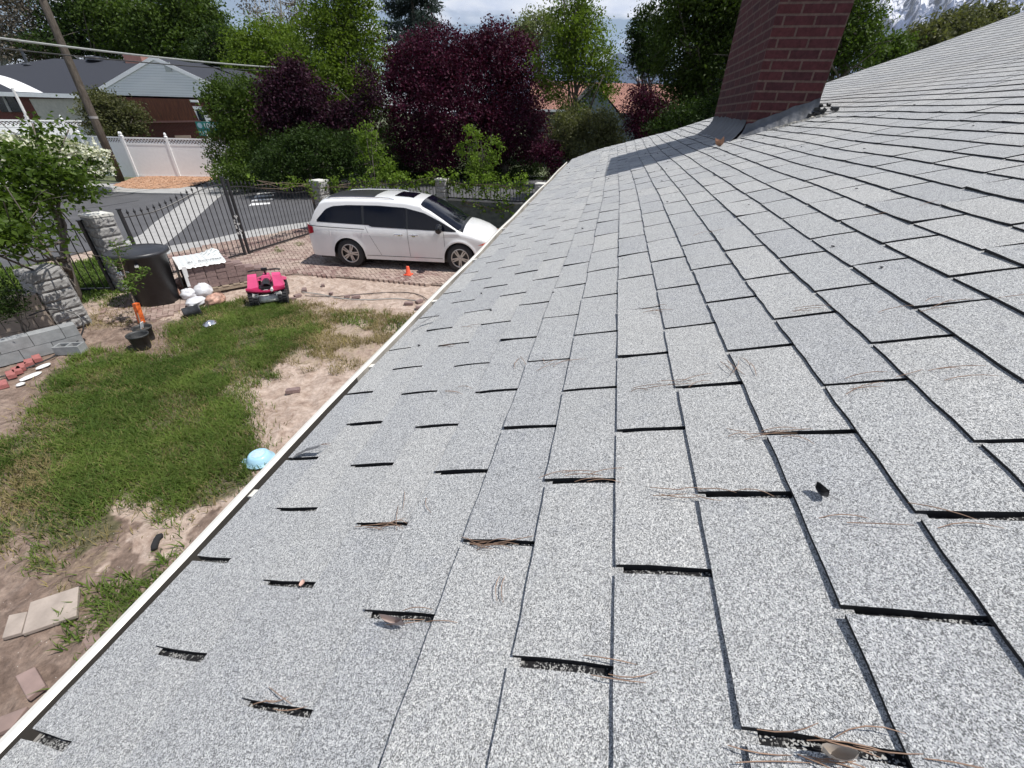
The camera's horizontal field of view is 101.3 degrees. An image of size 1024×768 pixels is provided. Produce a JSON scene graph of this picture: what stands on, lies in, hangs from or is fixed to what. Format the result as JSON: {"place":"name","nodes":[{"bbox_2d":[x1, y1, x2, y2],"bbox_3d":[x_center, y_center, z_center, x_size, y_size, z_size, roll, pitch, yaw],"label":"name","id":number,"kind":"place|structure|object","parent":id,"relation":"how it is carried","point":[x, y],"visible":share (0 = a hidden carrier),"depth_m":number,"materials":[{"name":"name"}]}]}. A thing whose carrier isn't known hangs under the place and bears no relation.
{"place":"outdoors","nodes":[
{"label":"outdoors","id":0,"kind":"place"},
{"bbox_2d":[0,254,109,301],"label":"verge grass","id":1,"kind":"structure","parent":0,"point":[85,276],"depth_m":10.60,"materials":[{"name":"plant"}]},
{"bbox_2d":[0,48,261,70],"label":"overhead cable","id":2,"kind":"object","parent":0,"point":[119,60],"visible":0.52,"depth_m":17.81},
{"bbox_2d":[0,181,263,194],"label":"pavement","id":3,"kind":"structure","parent":0,"point":[118,189],"depth_m":21.62,"materials":[{"name":"concrete"}]},
{"bbox_2d":[114,176,210,188],"bbox_3d":[-20.078,-11.634,23.945,4.635,0.195,5.542,-4,33,-9],"label":"mulch bed","id":4,"kind":"object","parent":3,"relation":"on","point":[169,182],"visible":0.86,"depth_m":23.19,"materials":[{"name":"brown wood"}]},
{"bbox_2d":[0,37,275,67],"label":"overhead cable","id":5,"kind":"object","parent":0,"point":[41,43],"visible":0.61,"depth_m":17.15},
{"bbox_2d":[0,251,439,738],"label":"yard ground","id":6,"kind":"structure","parent":0,"point":[320,386],"depth_m":4.85,"materials":[{"name":"soil"}]},
{"bbox_2d":[2,612,27,639],"bbox_3d":[-4.136,2.009,3.503,0.120,0.040,0.247,-19,38,-29],"label":"stone slab","id":7,"kind":"object","parent":6,"relation":"on","point":[15,624],"depth_m":3.48,"materials":[{"name":"stone"}]},
{"bbox_2d":[0,707,29,735],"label":"stone slab","id":8,"kind":"object","parent":6,"relation":"on","point":[8,721],"depth_m":2.94,"materials":[{"name":"red stone"}]},
{"bbox_2d":[0,274,42,332],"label":"evergreen shrub","id":9,"kind":"object","parent":6,"relation":"on","point":[13,305],"visible":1,"depth_m":6.96,"materials":[{"name":"green plant"}]},
{"bbox_2d":[0,292,54,337],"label":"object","id":10,"kind":"structure","parent":6,"relation":"on","point":[43,319],"depth_m":7.61,"materials":[{"name":"stone"}]},
{"bbox_2d":[16,667,47,700],"bbox_3d":[-3.608,2.242,3.157,0.271,0.045,0.102,20,37,26],"label":"stone slab","id":11,"kind":"object","parent":6,"relation":"on","point":[31,680],"depth_m":3.13,"materials":[{"name":"red stone"}]},
{"bbox_2d":[0,322,84,366],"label":"block wall","id":12,"kind":"structure","parent":6,"relation":"on","point":[17,348],"depth_m":7.17,"materials":[{"name":"concrete"}]},
{"bbox_2d":[0,309,83,377],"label":"hose","id":13,"kind":"object","parent":12,"relation":"on","point":[56,354],"visible":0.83,"depth_m":7.42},
{"bbox_2d":[22,587,79,635],"bbox_3d":[-3.929,1.939,3.604,0.379,0.040,0.325,-15,36,-24],"label":"stone slab","id":14,"kind":"object","parent":6,"relation":"on","point":[42,614],"depth_m":3.58,"materials":[{"name":"stone"}]},
{"bbox_2d":[12,263,91,327],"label":"block pillar","id":15,"kind":"structure","parent":6,"relation":"on","point":[50,285],"depth_m":7.82,"materials":[{"name":"stone"}]},
{"bbox_2d":[2,263,109,297],"bbox_3d":[-12.932,-1.764,9.120,6.877,0.044,3.899,-20,38,-30],"label":"lawn strip","id":16,"kind":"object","parent":6,"relation":"on","point":[84,287],"visible":0.11,"depth_m":10.08,"materials":[{"name":"plant"}]},
{"bbox_2d":[0,220,115,291],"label":"iron fence","id":17,"kind":"object","parent":16,"relation":"on","point":[94,252],"visible":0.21,"depth_m":9.41,"materials":[{"name":"metal"}]},
{"bbox_2d":[0,94,116,302],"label":"yard tree","id":18,"kind":"object","parent":6,"relation":"on","point":[46,182],"visible":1,"depth_m":7.76,"materials":[{"name":"green plant"}]},
{"bbox_2d":[51,342,87,354],"bbox_3d":[-7.725,-0.620,7.346,0.390,0.150,0.190,-4,33,-9],"label":"cinder block","id":19,"kind":"object","parent":6,"relation":"on","point":[67,348],"depth_m":7.29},
{"bbox_2d":[82,617,101,649],"bbox_3d":[-3.436,1.998,3.589,0.220,0.020,0.465,12,34,16],"label":"stone slab","id":20,"kind":"object","parent":6,"relation":"on","point":[91,641],"depth_m":3.45,"materials":[{"name":"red stone"}]},
{"bbox_2d":[125,330,151,350],"bbox_3d":[-6.695,-0.776,7.561,0.342,0.270,0.342,8,33,10],"label":"plant pot","id":21,"kind":"object","parent":6,"relation":"on","point":[140,340],"visible":0.97,"depth_m":7.52,"materials":[{"name":"black plastic"}]},
{"bbox_2d":[131,324,154,339],"bbox_3d":[-6.868,-0.950,7.846,0.312,0.250,0.312,8,33,10],"label":"plant pot","id":22,"kind":"object","parent":6,"relation":"on","point":[147,327],"visible":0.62,"depth_m":7.84,"materials":[{"name":"black plastic"}]},
{"bbox_2d":[97,236,151,329],"bbox_3d":[-7.135,-1.952,7.914,1.254,1.469,0.701,25,39,32],"label":"sapling","id":23,"kind":"object","parent":22,"relation":"in","point":[138,313],"visible":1,"depth_m":7.85,"materials":[{"name":"green plant"}]},
{"bbox_2d":[151,533,163,550],"bbox_3d":[-3.555,1.577,4.202,0.069,0.067,0.202,-9,34,-15],"label":"old sock","id":24,"kind":"object","parent":6,"relation":"on","point":[156,541],"visible":1,"depth_m":4.17,"materials":[{"name":"black fabric"}]},
{"bbox_2d":[0,295,334,695],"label":"long grass","id":25,"kind":"structure","parent":6,"relation":"on","point":[82,399],"depth_m":5.70,"materials":[{"name":"plant"}]},
{"bbox_2d":[181,304,201,316],"bbox_3d":[-6.716,-1.523,8.798,0.305,0.239,0.240,-26,41,-36],"label":"plant pot","id":26,"kind":"object","parent":6,"relation":"on","point":[191,310],"visible":0.95,"depth_m":8.74,"materials":[{"name":"grey plastic"}]},
{"bbox_2d":[185,296,204,306],"bbox_3d":[-6.982,-1.836,9.270,0.316,0.170,0.447,8,33,10],"label":"rock","id":27,"kind":"object","parent":6,"relation":"on","point":[198,300],"visible":0.77,"depth_m":9.18,"materials":[{"name":"white stone"}]},
{"bbox_2d":[0,294,413,628],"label":"dry grass","id":28,"kind":"structure","parent":6,"relation":"on","point":[315,336],"depth_m":6.25,"materials":[{"name":"plant"}]},
{"bbox_2d":[204,292,225,305],"bbox_3d":[-6.599,-1.908,9.341,0.342,0.233,0.459,8,33,10],"label":"rock","id":29,"kind":"object","parent":6,"relation":"on","point":[215,298],"visible":0.94,"depth_m":9.23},
{"bbox_2d":[42,242,408,665],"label":"grass tufts","id":30,"kind":"object","parent":6,"relation":"on","point":[105,590],"visible":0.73,"depth_m":4.04,"materials":[{"name":"plant"}]},
{"bbox_2d":[167,221,310,253],"bbox_3d":[-8.710,-5.545,15.229,1.218,0.050,7.659,21,37,28],"label":"kerb strip","id":31,"kind":"object","parent":6,"relation":"on","point":[196,244],"visible":0.47,"depth_m":14.39,"materials":[{"name":"concrete"}]},
{"bbox_2d":[242,448,274,469],"bbox_3d":[-3.138,0.902,5.212,0.343,0.118,0.343,23,38,30],"label":"basin","id":32,"kind":"object","parent":6,"relation":"on","point":[260,457],"visible":0.85,"depth_m":5.14,"materials":[{"name":"blue plastic"}]},
{"bbox_2d":[246,267,289,306],"bbox_3d":[-5.547,-2.244,9.535,0.769,0.698,1.030,-12,35,-20],"label":"toy quad","id":33,"kind":"object","parent":6,"relation":"on","point":[264,287],"visible":0.98,"depth_m":9.30,"materials":[{"name":"plastic"}]},
{"bbox_2d":[0,0,1023,767],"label":"house","id":34,"kind":"structure","parent":6,"relation":"on","point":[740,616],"depth_m":0.72,"materials":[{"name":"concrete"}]},
{"bbox_2d":[379,614,404,624],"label":"dry leaf","id":35,"kind":"object","parent":34,"relation":"on","point":[392,620],"visible":1,"depth_m":0.61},
{"bbox_2d":[252,200,1023,767],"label":"pine needles","id":36,"kind":"object","parent":34,"relation":"on","point":[816,760],"visible":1,"depth_m":0.58,"materials":[{"name":"plant"}]},
{"bbox_2d":[815,481,829,496],"bbox_3d":[0.435,0.149,0.592,0.014,0.017,0.021,8,33,10],"label":"shingle scrap","id":37,"kind":"object","parent":34,"relation":"on","point":[822,490],"visible":1,"depth_m":0.59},
{"bbox_2d":[821,743,858,760],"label":"dry leaf","id":38,"kind":"object","parent":34,"relation":"on","point":[838,752],"visible":1,"depth_m":0.37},
{"bbox_2d":[0,167,549,268],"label":"street","id":39,"kind":"structure","parent":0,"point":[142,201],"depth_m":17.84,"materials":[{"name":"asphalt"}]},
{"bbox_2d":[0,75,54,169],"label":"awning","id":40,"kind":"object","parent":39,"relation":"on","point":[13,85],"visible":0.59,"depth_m":17.77,"materials":[{"name":"white plastic"}]},
{"bbox_2d":[0,130,120,180],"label":"flowering bush","id":41,"kind":"object","parent":39,"relation":"on","point":[96,155],"visible":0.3,"depth_m":19.60,"materials":[{"name":"white plant"}]},
{"bbox_2d":[125,193,223,244],"bbox_3d":[-13.245,-6.622,16.727,1.407,0.050,12.993,-11,35,-19],"label":"valley gutter","id":42,"kind":"object","parent":39,"relation":"on","point":[170,222],"visible":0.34,"depth_m":16.15,"materials":[{"name":"concrete"}]},
{"bbox_2d":[119,132,281,177],"bbox_3d":[-18.032,-13.793,25.474,9.720,2.420,0.171,-2,33,-6],"label":"vinyl fence","id":43,"kind":"object","parent":39,"relation":"on","point":[166,158],"visible":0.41,"depth_m":25.23,"materials":[{"name":"plastic"}]},
{"bbox_2d":[195,121,215,135],"bbox_3d":[-19.211,-15.268,27.238,1.550,2.953,0.078,1,33,-1],"label":"street sign","id":44,"kind":"object","parent":39,"relation":"on","point":[199,125],"visible":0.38,"depth_m":26.56,"materials":[{"name":"green metal"}]},
{"bbox_2d":[241,45,391,190],"bbox_3d":[-9.757,-13.453,21.840,7.151,6.459,3.727,-6,33,-12],"label":"purple plum tree","id":45,"kind":"object","parent":39,"relation":"on","point":[289,89],"visible":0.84,"depth_m":20.70,"materials":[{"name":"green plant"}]},
{"bbox_2d":[268,0,394,123],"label":"tall green tree","id":46,"kind":"object","parent":39,"relation":"on","point":[344,40],"visible":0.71,"depth_m":23.70,"materials":[{"name":"green plant"}]},
{"bbox_2d":[357,133,460,180],"bbox_3d":[-7.195,-15.267,28.272,7.491,2.973,6.097,8,33,10],"label":"hedge bush","id":47,"kind":"object","parent":39,"relation":"on","point":[402,167],"visible":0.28,"depth_m":27.80,"materials":[{"name":"green plant"}]},
{"bbox_2d":[370,7,497,178],"bbox_3d":[-4.544,-16.648,24.895,7.353,8.915,7.214,8,33,10],"label":"purple plum tree","id":48,"kind":"object","parent":39,"relation":"on","point":[436,76],"visible":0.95,"depth_m":23.72,"materials":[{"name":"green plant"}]},
{"bbox_2d":[446,9,557,178],"bbox_3d":[-0.718,-17.329,26.013,7.481,8.933,7.258,8,33,10],"label":"purple plum tree","id":49,"kind":"object","parent":39,"relation":"on","point":[511,120],"visible":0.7,"depth_m":24.83,"materials":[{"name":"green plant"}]},
{"bbox_2d":[527,132,569,181],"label":"purple shrub","id":50,"kind":"object","parent":39,"relation":"on","point":[549,158],"visible":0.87,"depth_m":20.87,"materials":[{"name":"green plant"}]},
{"bbox_2d":[518,0,627,157],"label":"leafy tree","id":51,"kind":"object","parent":39,"relation":"on","point":[576,37],"visible":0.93,"depth_m":22.47,"materials":[{"name":"green plant"}]},
{"bbox_2d":[543,93,628,165],"bbox_3d":[3.653,-12.039,21.664,4.668,4.870,4.028,8,33,10],"label":"leafy shrub","id":52,"kind":"object","parent":39,"relation":"on","point":[577,128],"visible":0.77,"depth_m":20.70,"materials":[{"name":"green plant"}]},
{"bbox_2d":[616,0,672,94],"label":"upright tree","id":53,"kind":"object","parent":39,"relation":"on","point":[638,37],"visible":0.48,"depth_m":22.53,"materials":[{"name":"green plant"}]},
{"bbox_2d":[639,85,719,135],"bbox_3d":[7.605,-9.875,18.198,4.547,5.085,3.517,8,33,10],"label":"dark shrub","id":54,"kind":"object","parent":39,"relation":"on","point":[704,108],"visible":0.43,"depth_m":16.90,"materials":[{"name":"green plant"}]},
{"bbox_2d":[97,227,456,323],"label":"paving","id":55,"kind":"structure","parent":0,"point":[424,273],"depth_m":11.80,"materials":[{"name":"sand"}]},
{"bbox_2d":[77,211,128,291],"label":"block pillar","id":56,"kind":"structure","parent":55,"relation":"on","point":[102,228],"depth_m":9.28,"materials":[{"name":"stone"}]},
{"bbox_2d":[104,243,179,306],"bbox_3d":[-7.892,-2.356,9.121,1.086,1.181,1.086,8,33,10],"label":"bin","id":57,"kind":"object","parent":55,"relation":"on","point":[159,285],"visible":0.87,"depth_m":8.90,"materials":[{"name":"black plastic"}]},
{"bbox_2d":[115,177,246,272],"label":"iron gate","id":58,"kind":"structure","parent":55,"relation":"on","point":[123,220],"depth_m":11.00,"materials":[{"name":"metal"}]},
{"bbox_2d":[180,288,196,299],"bbox_3d":[-7.370,-2.071,9.566,0.321,0.229,0.337,8,33,10],"label":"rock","id":59,"kind":"object","parent":55,"relation":"on","point":[186,293],"visible":0.81,"depth_m":9.47,"materials":[{"name":"white stone"}]},
{"bbox_2d":[193,283,212,296],"bbox_3d":[-7.147,-2.191,9.708,0.361,0.290,0.387,8,33,10],"label":"bag","id":60,"kind":"object","parent":55,"relation":"on","point":[203,289],"visible":0.86,"depth_m":9.61,"materials":[{"name":"white plastic"}]},
{"bbox_2d":[184,281,246,291],"bbox_3d":[-7.193,-2.453,10.236,1.290,0.100,0.950,-24,40,-34],"label":"pallet","id":61,"kind":"object","parent":55,"relation":"on","point":[230,286],"visible":0.27,"depth_m":10.04,"materials":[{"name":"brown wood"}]},
{"bbox_2d":[172,248,246,288],"bbox_3d":[-7.199,-2.791,10.005,1.311,0.706,0.958,-24,40,-34],"label":"paver stack","id":62,"kind":"object","parent":61,"relation":"on","point":[212,267],"visible":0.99,"depth_m":9.79,"materials":[{"name":"brick"}]},
{"bbox_2d":[244,263,263,276],"bbox_3d":[-6.739,-2.891,10.786,0.613,0.307,0.317,-24,40,-34],"label":"paver stack","id":63,"kind":"object","parent":55,"relation":"on","point":[249,266],"visible":0.32,"depth_m":10.76,"materials":[{"name":"brick"}]},
{"bbox_2d":[225,179,315,254],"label":"iron gate","id":64,"kind":"structure","parent":55,"relation":"on","point":[249,251],"depth_m":12.88,"materials":[{"name":"metal"}]},
{"bbox_2d":[246,173,318,203],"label":"vine","id":65,"kind":"object","parent":64,"relation":"attached to","point":[293,183],"visible":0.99,"depth_m":13.60,"materials":[{"name":"green plant"}]},
{"bbox_2d":[309,179,329,206],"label":"block pillar","id":66,"kind":"structure","parent":55,"relation":"on","point":[322,193],"depth_m":14.66,"materials":[{"name":"stone"}]},
{"bbox_2d":[307,188,497,270],"bbox_3d":[-2.909,-4.485,12.057,5.258,1.833,2.575,4,33,3],"label":"minivan","id":67,"kind":"object","parent":55,"relation":"on","point":[354,227],"visible":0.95,"depth_m":11.23,"materials":[{"name":"white paint"}]},
{"bbox_2d":[5,114,562,228],"bbox_3d":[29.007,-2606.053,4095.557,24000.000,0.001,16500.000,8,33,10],"label":"ground","id":68,"kind":"structure","parent":0,"point":[111,179],"depth_m":32.50,"materials":[{"name":"beige soil"}]},
{"bbox_2d":[0,0,74,65],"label":"background tree","id":69,"kind":"object","parent":68,"relation":"on","point":[14,21],"visible":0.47,"depth_m":44.89,"materials":[{"name":"green plant"}]},
{"bbox_2d":[0,0,120,61],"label":"background tree","id":70,"kind":"object","parent":68,"relation":"on","point":[47,37],"visible":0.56,"depth_m":45.00,"materials":[{"name":"green plant"}]},
{"bbox_2d":[17,130,135,176],"bbox_3d":[-26.946,-14.066,25.506,8.383,2.420,0.180,6,33,7],"label":"vinyl fence","id":71,"kind":"object","parent":68,"relation":"on","point":[121,156],"visible":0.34,"depth_m":25.03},
{"bbox_2d":[39,0,124,181],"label":"utility pole","id":72,"kind":"object","parent":68,"relation":"on","point":[80,87],"visible":0.8,"depth_m":22.07,"materials":[{"name":"wood"}]},
{"bbox_2d":[51,0,143,59],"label":"background tree","id":73,"kind":"object","parent":68,"relation":"on","point":[97,10],"visible":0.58,"depth_m":45.44,"materials":[{"name":"green plant"}]},
{"bbox_2d":[190,67,283,193],"bbox_3d":[-14.361,-13.178,21.904,4.894,5.697,6.083,8,33,10],"label":"hedge bush","id":74,"kind":"object","parent":68,"relation":"on","point":[236,136],"visible":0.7,"depth_m":21.47,"materials":[{"name":"green plant"}]},
{"bbox_2d":[231,0,313,43],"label":"background tree","id":75,"kind":"object","parent":68,"relation":"on","point":[291,4],"visible":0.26,"depth_m":54.96,"materials":[{"name":"green plant"}]},
{"bbox_2d":[234,120,381,195],"bbox_3d":[-9.913,-11.129,20.932,6.813,3.490,3.857,-5,33,-11],"label":"hedge bush","id":76,"kind":"object","parent":68,"relation":"on","point":[306,154],"visible":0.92,"depth_m":20.18,"materials":[{"name":"green plant"}]},
{"bbox_2d":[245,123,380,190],"bbox_3d":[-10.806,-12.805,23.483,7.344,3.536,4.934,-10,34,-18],"label":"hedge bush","id":77,"kind":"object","parent":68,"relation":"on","point":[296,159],"visible":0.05,"depth_m":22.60,"materials":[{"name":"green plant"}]},
{"bbox_2d":[351,120,408,189],"bbox_3d":[-5.227,-8.360,16.646,1.841,3.582,1.732,-25,41,-35],"label":"young tree","id":78,"kind":"object","parent":68,"relation":"on","point":[363,141],"visible":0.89,"depth_m":16.15,"materials":[{"name":"green plant"}]},
{"bbox_2d":[358,97,408,160],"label":"hedge bush","id":79,"kind":"object","parent":68,"relation":"on","point":[380,128],"visible":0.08,"depth_m":30.06,"materials":[{"name":"green plant"}]},
{"bbox_2d":[374,0,451,161],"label":"spruce","id":80,"kind":"object","parent":68,"relation":"on","point":[413,11],"visible":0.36,"depth_m":32.47,"materials":[{"name":"green plant"}]},
{"bbox_2d":[434,178,449,201],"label":"block pillar","id":81,"kind":"structure","parent":68,"relation":"on","point":[441,191],"depth_m":15.88,"materials":[{"name":"stone"}]},
{"bbox_2d":[452,123,506,198],"bbox_3d":[-1.270,-8.276,16.718,1.844,3.555,1.542,-24,41,-35],"label":"young tree","id":82,"kind":"object","parent":68,"relation":"on","point":[478,165],"visible":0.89,"depth_m":16.25,"materials":[{"name":"green plant"}]},
{"bbox_2d":[447,198,524,227],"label":"block wall","id":83,"kind":"structure","parent":68,"relation":"on","point":[492,217],"depth_m":16.14,"materials":[{"name":"concrete"}]},
{"bbox_2d":[461,195,516,217],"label":"vine","id":84,"kind":"object","parent":83,"relation":"attached to","point":[481,206],"visible":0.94,"depth_m":15.96,"materials":[{"name":"green plant"}]},
{"bbox_2d":[447,178,537,201],"bbox_3d":[-0.790,-7.274,15.820,3.483,0.730,0.080,6,33,7],"label":"iron fence","id":85,"kind":"object","parent":83,"relation":"on","point":[472,198],"visible":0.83,"depth_m":15.86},
{"bbox_2d":[434,166,533,206],"bbox_3d":[-1.001,-7.280,15.796,3.747,1.556,0.778,8,33,10],"label":"vine","id":86,"kind":"object","parent":85,"relation":"attached to","point":[465,185],"visible":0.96,"depth_m":15.65,"materials":[{"name":"green plant"}]},
{"bbox_2d":[440,134,552,183],"bbox_3d":[-0.970,-15.788,29.055,8.585,2.953,6.981,8,33,10],"label":"hedge bush","id":87,"kind":"object","parent":68,"relation":"on","point":[530,169],"visible":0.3,"depth_m":28.53,"materials":[{"name":"green plant"}]},
{"bbox_2d":[503,2,565,76],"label":"hazy tree","id":88,"kind":"object","parent":68,"relation":"on","point":[534,24],"visible":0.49,"depth_m":52.81,"materials":[{"name":"green plant"}]},
{"bbox_2d":[529,77,674,163],"bbox_3d":[11.832,-24.860,39.802,20.442,7.103,10.000,1,33,-1],"label":"bungalow","id":89,"kind":"object","parent":68,"relation":"on","point":[623,89],"visible":0.16,"depth_m":37.64,"materials":[{"name":"orange"}]},
{"bbox_2d":[607,79,678,140],"bbox_3d":[7.910,-12.974,22.450,6.184,5.797,4.162,8,33,10],"label":"purple plum tree","id":90,"kind":"object","parent":68,"relation":"on","point":[646,104],"visible":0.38,"depth_m":21.42,"materials":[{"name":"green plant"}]},
{"bbox_2d":[630,0,741,113],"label":"maple","id":91,"kind":"object","parent":68,"relation":"on","point":[706,28],"visible":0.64,"depth_m":17.19,"materials":[{"name":"green plant"}]},
{"bbox_2d":[826,0,900,82],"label":"maple","id":92,"kind":"object","parent":68,"relation":"on","point":[862,32],"visible":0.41,"depth_m":14.04,"materials":[{"name":"green plant"}]},
{"bbox_2d":[854,25,934,71],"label":"distant tree","id":93,"kind":"object","parent":68,"relation":"on","point":[902,47],"visible":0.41,"depth_m":37.59,"materials":[{"name":"green plant"}]},
{"bbox_2d":[898,11,961,53],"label":"distant tree","id":94,"kind":"object","parent":68,"relation":"on","point":[936,37],"visible":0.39,"depth_m":38.44,"materials":[{"name":"green plant"}]},
{"bbox_2d":[908,2,1007,37],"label":"distant tree","id":95,"kind":"object","parent":68,"relation":"on","point":[967,21],"visible":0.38,"depth_m":38.43,"materials":[{"name":"green plant"}]},
{"bbox_2d":[938,0,1023,22],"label":"distant tree","id":96,"kind":"object","parent":68,"relation":"on","point":[1001,12],"visible":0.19,"depth_m":39.34,"materials":[{"name":"green plant"}]},
{"bbox_2d":[0,0,693,112],"label":"sky","id":97,"kind":"structure","parent":0,"point":[469,13],"materials":[{"name":"white"}]},
{"bbox_2d":[455,52,672,111],"bbox_3d":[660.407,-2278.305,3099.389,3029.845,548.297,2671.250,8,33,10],"label":"blue hill","id":98,"kind":"structure","parent":0,"point":[625,76],"depth_m":3503.55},
{"bbox_2d":[834,0,1023,76],"bbox_3d":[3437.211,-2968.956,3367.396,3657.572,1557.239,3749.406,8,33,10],"label":"snowy mountain","id":99,"kind":"structure","parent":0,"point":[910,11],"depth_m":3504.98,"materials":[{"name":"snow"}]},
{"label":"raised lawn","id":100,"kind":"structure","parent":0,"visible":0},
{"bbox_2d":[0,115,98,141],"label":"vinyl fence","id":101,"kind":"object","parent":100,"relation":"on","point":[17,126],"visible":0.3,"depth_m":26.16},
{"bbox_2d":[67,82,160,141],"bbox_3d":[-25.617,-16.625,27.451,4.059,5.053,4.130,8,33,10],"label":"bush","id":102,"kind":"object","parent":100,"relation":"on","point":[115,116],"visible":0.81,"depth_m":26.51,"materials":[{"name":"green plant"}]},
{"bbox_2d":[0,48,292,143],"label":"ranch house","id":103,"kind":"structure","parent":100,"relation":"on","point":[165,93],"depth_m":29.70,"materials":[{"name":"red brick"}]},
{"bbox_2d":[104,0,245,64],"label":"background tree","id":104,"kind":"object","parent":100,"relation":"on","point":[159,27],"visible":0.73,"depth_m":45.10,"materials":[{"name":"green plant"}]},
{"bbox_2d":[173,7,250,70],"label":"background tree","id":105,"kind":"object","parent":100,"relation":"on","point":[205,50],"visible":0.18,"depth_m":44.17,"materials":[{"name":"green plant"}]},
{"bbox_2d":[203,8,314,77],"bbox_3d":[-24.454,-30.847,43.256,10.427,12.377,9.576,-17,37,-26],"label":"background tree","id":106,"kind":"object","parent":100,"relation":"on","point":[254,47],"visible":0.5,"depth_m":39.77,"materials":[{"name":"green plant"}]},
{"bbox_3d":[-4.717,-6.481,15.935,3.783,0.974,0.260,-8,34,-15],"label":"block wall","id":107,"kind":"object","parent":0,"visible":0},
{"bbox_2d":[327,178,436,194],"bbox_3d":[-4.697,-7.175,15.492,3.863,0.730,0.080,-8,34,-15],"label":"iron fence","id":108,"kind":"object","parent":107,"relation":"on","point":[346,181],"visible":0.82,"depth_m":15.40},
{"bbox_2d":[314,166,438,195],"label":"vine","id":109,"kind":"object","parent":108,"relation":"attached to","point":[411,185],"visible":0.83,"depth_m":15.38,"materials":[{"name":"green plant"}]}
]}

